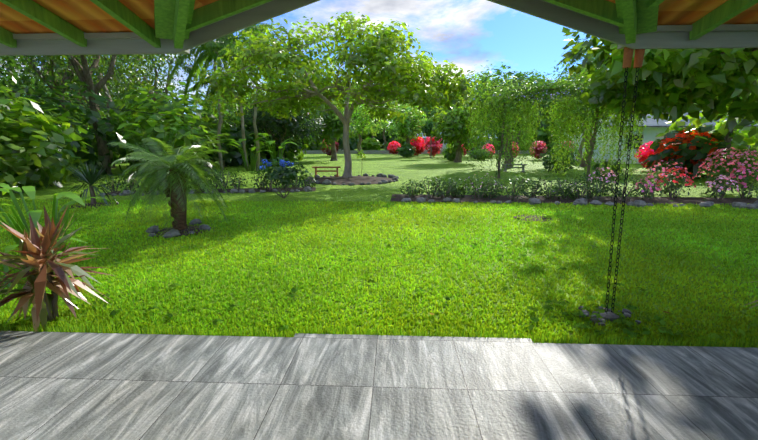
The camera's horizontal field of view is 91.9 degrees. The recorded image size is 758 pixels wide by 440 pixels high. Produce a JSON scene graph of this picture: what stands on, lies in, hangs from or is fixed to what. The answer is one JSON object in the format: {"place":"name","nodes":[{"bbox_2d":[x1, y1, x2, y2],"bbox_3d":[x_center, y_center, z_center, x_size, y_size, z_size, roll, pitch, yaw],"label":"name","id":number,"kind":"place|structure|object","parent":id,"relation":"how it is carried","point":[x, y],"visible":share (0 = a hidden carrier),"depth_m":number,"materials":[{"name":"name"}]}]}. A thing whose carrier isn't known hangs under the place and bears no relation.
{"place":"outdoors","nodes":[
{"label":"outdoors","id":0,"kind":"place"},
{"bbox_2d":[0,0,645,131],"label":"sky","id":1,"kind":"structure","parent":0,"point":[467,33],"materials":[{"name":"blue"}]},
{"bbox_2d":[0,144,757,347],"bbox_3d":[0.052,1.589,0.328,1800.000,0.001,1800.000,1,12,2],"label":"lawn ground","id":2,"kind":"structure","parent":0,"point":[418,168],"depth_m":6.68,"materials":[{"name":"green plant"}]},
{"bbox_2d":[0,56,34,109],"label":"tree","id":3,"kind":"object","parent":2,"relation":"on","point":[11,74],"visible":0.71,"depth_m":11.10,"materials":[{"name":"green plant"}]},
{"bbox_2d":[0,78,56,104],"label":"tree","id":4,"kind":"object","parent":2,"relation":"on","point":[30,96],"visible":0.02,"depth_m":63.09,"materials":[{"name":"green plant"}]},
{"bbox_2d":[0,228,86,291],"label":"ginger plant","id":5,"kind":"object","parent":2,"relation":"on","point":[5,267],"visible":0.25,"depth_m":4.20,"materials":[{"name":"green plant"}]},
{"bbox_2d":[0,55,88,88],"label":"tree","id":6,"kind":"object","parent":2,"relation":"on","point":[23,79],"visible":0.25,"depth_m":15.55,"materials":[{"name":"green plant"}]},
{"bbox_2d":[0,183,106,251],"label":"ginger plant","id":7,"kind":"object","parent":2,"relation":"on","point":[35,214],"visible":0.69,"depth_m":5.37,"materials":[{"name":"green plant"}]},
{"bbox_2d":[0,206,114,331],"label":"cordyline plant","id":8,"kind":"object","parent":2,"relation":"on","point":[39,255],"visible":0.94,"depth_m":3.24,"materials":[{"name":"brown plant"}]},
{"bbox_2d":[32,64,93,126],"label":"tree","id":9,"kind":"object","parent":2,"relation":"on","point":[51,93],"depth_m":65.79,"materials":[{"name":"green plant"}]},
{"bbox_2d":[1,54,149,108],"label":"tree","id":10,"kind":"object","parent":2,"relation":"on","point":[69,90],"visible":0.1,"depth_m":26.95,"materials":[{"name":"green plant"}]},
{"bbox_2d":[46,78,124,117],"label":"tree","id":11,"kind":"object","parent":2,"relation":"on","point":[84,103],"depth_m":63.41,"materials":[{"name":"green plant"}]},
{"bbox_2d":[0,54,177,169],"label":"tree","id":12,"kind":"object","parent":2,"relation":"on","point":[70,78],"visible":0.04,"depth_m":21.48,"materials":[{"name":"green plant"}]},
{"bbox_2d":[58,157,119,208],"bbox_3d":[-7.651,-0.891,9.800,1.590,1.748,1.586,1,12,2],"label":"yucca plant","id":13,"kind":"object","parent":2,"relation":"on","point":[91,177],"visible":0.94,"depth_m":9.69,"materials":[{"name":"green plant"}]},
{"bbox_2d":[18,56,163,132],"bbox_3d":[-32.368,-14.888,39.359,16.215,16.522,17.001,-3,12,-15],"label":"tree","id":14,"kind":"object","parent":2,"relation":"on","point":[77,99],"depth_m":39.90,"materials":[{"name":"green plant"}]},
{"bbox_2d":[92,55,119,167],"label":"tall thin tree","id":15,"kind":"object","parent":2,"relation":"on","point":[107,105],"depth_m":23.48,"materials":[{"name":"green plant"}]},
{"bbox_2d":[3,43,221,174],"bbox_3d":[-13.860,-8.549,18.330,12.055,12.738,11.665,10,15,39],"label":"tree","id":16,"kind":"object","parent":2,"relation":"on","point":[83,71],"visible":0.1,"depth_m":19.03,"materials":[{"name":"green plant"}]},
{"bbox_2d":[0,89,255,153],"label":"cable pole","id":17,"kind":"object","parent":2,"relation":"on","point":[100,106],"visible":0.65,"depth_m":15.04,"materials":[{"name":"black"}]},
{"bbox_2d":[103,59,191,115],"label":"tree","id":18,"kind":"object","parent":2,"relation":"on","point":[160,84],"visible":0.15,"depth_m":35.30,"materials":[{"name":"green plant"}]},
{"bbox_2d":[95,120,202,173],"bbox_3d":[-9.857,-2.994,15.832,3.382,2.671,4.355,1,12,2],"label":"banana plant","id":19,"kind":"object","parent":2,"relation":"on","point":[152,123],"visible":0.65,"depth_m":15.40,"materials":[{"name":"green plant"}]},
{"bbox_2d":[94,39,217,100],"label":"tree","id":20,"kind":"object","parent":2,"relation":"on","point":[163,75],"visible":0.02,"depth_m":30.77,"materials":[{"name":"green plant"}]},
{"bbox_2d":[107,133,229,238],"bbox_3d":[-3.755,-0.659,6.765,2.006,1.856,1.944,1,12,2],"label":"date palm","id":21,"kind":"object","parent":2,"relation":"on","point":[173,182],"visible":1,"depth_m":6.53,"materials":[{"name":"leaf"},{"name":"bark"},{"name":"stone"}]},
{"bbox_2d":[169,41,250,169],"bbox_3d":[-9.870,-7.093,22.367,5.004,8.120,4.723,-5,13,-24],"label":"tall palm","id":22,"kind":"object","parent":2,"relation":"on","point":[201,58],"visible":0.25,"depth_m":21.85,"materials":[{"name":"green plant"}]},
{"bbox_2d":[182,66,245,166],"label":"tall palm","id":23,"kind":"object","parent":2,"relation":"on","point":[194,88],"visible":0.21,"depth_m":25.16,"materials":[{"name":"green plant"}]},
{"bbox_2d":[201,80,262,115],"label":"tree","id":24,"kind":"object","parent":2,"relation":"on","point":[237,94],"depth_m":73.30,"materials":[{"name":"green plant"}]},
{"bbox_2d":[209,78,260,122],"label":"tree","id":25,"kind":"object","parent":2,"relation":"on","point":[233,104],"visible":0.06,"depth_m":51.38,"materials":[{"name":"green plant"}]},
{"bbox_2d":[196,23,274,168],"bbox_3d":[-8.799,-7.765,23.554,5.404,8.968,5.518,1,12,2],"label":"tall palm","id":26,"kind":"object","parent":2,"relation":"on","point":[229,39],"visible":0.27,"depth_m":22.52,"materials":[{"name":"green plant"}]},
{"bbox_2d":[218,137,272,170],"bbox_3d":[-7.895,-3.899,21.854,3.425,1.984,3.602,-5,13,-25],"label":"banana plant","id":27,"kind":"object","parent":2,"relation":"on","point":[252,164],"visible":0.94,"depth_m":21.85,"materials":[{"name":"green plant"}]},
{"bbox_2d":[204,33,290,170],"bbox_3d":[-7.309,-6.649,21.947,4.918,7.437,5.435,1,12,2],"label":"tall palm","id":28,"kind":"object","parent":2,"relation":"on","point":[209,44],"visible":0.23,"depth_m":21.00,"materials":[{"name":"green plant"}]},
{"bbox_2d":[250,133,296,169],"bbox_3d":[-6.576,-4.315,23.160,2.809,2.264,3.904,-3,12,-13],"label":"banana plant","id":29,"kind":"object","parent":2,"relation":"on","point":[279,147],"visible":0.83,"depth_m":22.98,"materials":[{"name":"green plant"}]},
{"bbox_2d":[225,84,328,163],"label":"mango tree","id":30,"kind":"object","parent":2,"relation":"on","point":[269,122],"visible":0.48,"depth_m":27.84,"materials":[{"name":"green plant"}]},
{"bbox_2d":[300,74,363,115],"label":"tree","id":31,"kind":"object","parent":2,"relation":"on","point":[335,100],"depth_m":72.57,"materials":[{"name":"green plant"}]},
{"bbox_2d":[310,104,356,160],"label":"tree","id":32,"kind":"object","parent":2,"relation":"on","point":[333,129],"visible":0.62,"depth_m":34.28,"materials":[{"name":"green plant"}]},
{"bbox_2d":[305,173,398,185],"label":"tree bed soil","id":33,"kind":"structure","parent":2,"relation":"on","point":[367,179],"depth_m":16.17,"materials":[{"name":"soil"}]},
{"bbox_2d":[312,166,340,176],"bbox_3d":[-2.535,-2.347,17.769,1.350,0.470,0.340,-1,12,-3],"label":"bench","id":34,"kind":"object","parent":33,"relation":"on","point":[336,170],"visible":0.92,"depth_m":17.72,"materials":[{"name":"brown wood"}]},
{"bbox_2d":[192,11,494,177],"bbox_3d":[-1.622,-5.483,17.013,13.473,7.165,11.279,1,12,2],"label":"almond tree","id":35,"kind":"object","parent":33,"relation":"on","point":[397,77],"visible":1,"depth_m":15.37,"materials":[{"name":"green plant"}]},
{"bbox_2d":[356,149,365,160],"bbox_3d":[-0.940,-2.981,18.931,0.625,1.359,0.648,1,12,2],"label":"sapling plant","id":36,"kind":"object","parent":2,"relation":"on","point":[362,156],"visible":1,"depth_m":18.87,"materials":[{"name":"green plant"}]},
{"bbox_2d":[192,106,533,147],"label":"treeline","id":37,"kind":"object","parent":2,"relation":"on","point":[379,137],"visible":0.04,"depth_m":121.89,"materials":[{"name":"green plant"}]},
{"bbox_2d":[342,99,386,154],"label":"tree","id":38,"kind":"object","parent":2,"relation":"on","point":[360,122],"visible":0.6,"depth_m":50.00,"materials":[{"name":"green plant"}]},
{"bbox_2d":[338,95,401,137],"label":"tree","id":39,"kind":"object","parent":2,"relation":"on","point":[380,119],"visible":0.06,"depth_m":76.68,"materials":[{"name":"green plant"}]},
{"bbox_2d":[0,331,757,439],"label":"porch floor","id":40,"kind":"structure","parent":2,"relation":"on","point":[97,386],"depth_m":2.33,"materials":[{"name":"tile"}]},
{"bbox_2d":[0,76,757,196],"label":"thicket shrubs","id":41,"kind":"object","parent":2,"relation":"on","point":[39,146],"visible":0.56,"depth_m":18.01,"materials":[{"name":"green plant"}]},
{"bbox_2d":[374,67,403,146],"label":"tree","id":42,"kind":"object","parent":2,"relation":"on","point":[384,126],"depth_m":102.59,"materials":[{"name":"green plant"}]},
{"bbox_2d":[380,102,427,145],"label":"tree","id":43,"kind":"object","parent":2,"relation":"on","point":[407,129],"visible":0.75,"depth_m":44.64,"materials":[{"name":"green plant"}]},
{"bbox_2d":[379,92,433,140],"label":"tree","id":44,"kind":"object","parent":2,"relation":"on","point":[407,105],"visible":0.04,"depth_m":79.25,"materials":[{"name":"green plant"}]},
{"bbox_2d":[300,132,553,153],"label":"hedge","id":45,"kind":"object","parent":2,"relation":"on","point":[339,151],"depth_m":59.25,"materials":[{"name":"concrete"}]},
{"bbox_2d":[98,156,757,221],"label":"flower bed shrubs","id":46,"kind":"object","parent":2,"relation":"on","point":[285,171],"visible":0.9,"depth_m":10.78,"materials":[{"name":"green plant"}]},
{"bbox_2d":[421,118,439,157],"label":"topiary tree","id":47,"kind":"object","parent":2,"relation":"on","point":[427,127],"visible":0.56,"depth_m":40.42,"materials":[{"name":"green plant"}]},
{"bbox_2d":[414,69,481,119],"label":"tree","id":48,"kind":"object","parent":2,"relation":"on","point":[433,111],"visible":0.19,"depth_m":69.46,"materials":[{"name":"green plant"}]},
{"bbox_2d":[429,96,491,162],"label":"tree","id":49,"kind":"object","parent":2,"relation":"on","point":[451,121],"visible":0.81,"depth_m":31.14,"materials":[{"name":"green plant"}]},
{"bbox_2d":[453,71,499,106],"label":"tree","id":50,"kind":"object","parent":2,"relation":"on","point":[483,75],"visible":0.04,"depth_m":74.52,"materials":[{"name":"green plant"}]},
{"bbox_2d":[458,94,494,149],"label":"tree","id":51,"kind":"object","parent":2,"relation":"on","point":[476,124],"visible":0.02,"depth_m":47.49,"materials":[{"name":"green plant"}]},
{"bbox_2d":[465,60,512,89],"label":"tree","id":52,"kind":"object","parent":2,"relation":"on","point":[485,71],"visible":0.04,"depth_m":92.27,"materials":[{"name":"green plant"}]},
{"bbox_2d":[503,163,526,171],"bbox_3d":[7.638,-2.946,20.716,1.300,0.440,0.340,7,14,32],"label":"bench","id":53,"kind":"object","parent":2,"relation":"on","point":[506,167],"visible":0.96,"depth_m":20.66,"materials":[{"name":"grey wood"}]},
{"bbox_2d":[472,65,566,167],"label":"tree","id":54,"kind":"object","parent":2,"relation":"on","point":[518,76],"visible":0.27,"depth_m":22.92,"materials":[{"name":"green plant"}]},
{"bbox_2d":[501,69,552,84],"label":"tree","id":55,"kind":"object","parent":2,"relation":"on","point":[530,74],"visible":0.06,"depth_m":92.80,"materials":[{"name":"green plant"}]},
{"bbox_2d":[504,71,552,143],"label":"tree","id":56,"kind":"object","parent":2,"relation":"on","point":[535,78],"visible":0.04,"depth_m":68.12,"materials":[{"name":"green plant"}]},
{"bbox_2d":[321,130,757,181],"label":"flowering bushes","id":57,"kind":"object","parent":2,"relation":"on","point":[417,147],"visible":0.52,"depth_m":19.22,"materials":[{"name":"red plant"}]},
{"bbox_2d":[465,69,647,182],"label":"hanging vines","id":58,"kind":"object","parent":2,"relation":"on","point":[516,98],"visible":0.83,"depth_m":15.65,"materials":[{"name":"green plant"}]},
{"bbox_2d":[536,55,595,117],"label":"tree","id":59,"kind":"object","parent":2,"relation":"on","point":[563,65],"visible":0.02,"depth_m":46.64,"materials":[{"name":"green plant"}]},
{"bbox_2d":[557,41,610,80],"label":"coconut palm","id":60,"kind":"object","parent":2,"relation":"on","point":[580,58],"visible":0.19,"depth_m":47.69,"materials":[{"name":"green plant"}]},
{"bbox_2d":[532,68,652,166],"bbox_3d":[14.672,-7.348,25.249,9.015,7.559,7.917,1,12,2],"label":"tree","id":61,"kind":"object","parent":2,"relation":"on","point":[583,161],"visible":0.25,"depth_m":25.51,"materials":[{"name":"green plant"}]},
{"bbox_2d":[565,53,629,161],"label":"tree","id":62,"kind":"object","parent":2,"relation":"on","point":[569,79],"visible":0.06,"depth_m":33.39,"materials":[{"name":"green plant"}]},
{"bbox_2d":[552,111,757,163],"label":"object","id":63,"kind":"structure","parent":2,"relation":"on","point":[652,129],"depth_m":29.96,"materials":[{"name":"white"}]},
{"bbox_2d":[561,27,757,75],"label":"tree","id":64,"kind":"object","parent":2,"relation":"on","point":[579,49],"depth_m":14.34,"materials":[{"name":"green plant"}]},
{"bbox_2d":[581,44,757,176],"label":"slim tree","id":65,"kind":"object","parent":2,"relation":"on","point":[677,83],"visible":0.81,"depth_m":10.95,"materials":[{"name":"green plant"}]},
{"bbox_2d":[0,0,757,67],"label":"porch roof","id":66,"kind":"structure","parent":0,"point":[74,27],"depth_m":2.89,"materials":[{"name":"wood"}]},
{"bbox_2d":[578,67,640,325],"bbox_3d":[2.175,-0.183,3.250,0.540,2.318,0.376,1,12,2],"label":"rain chain","id":67,"kind":"object","parent":66,"relation":"hanging from","point":[607,314],"visible":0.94,"depth_m":3.32,"materials":[{"name":"black metal"}]}
]}

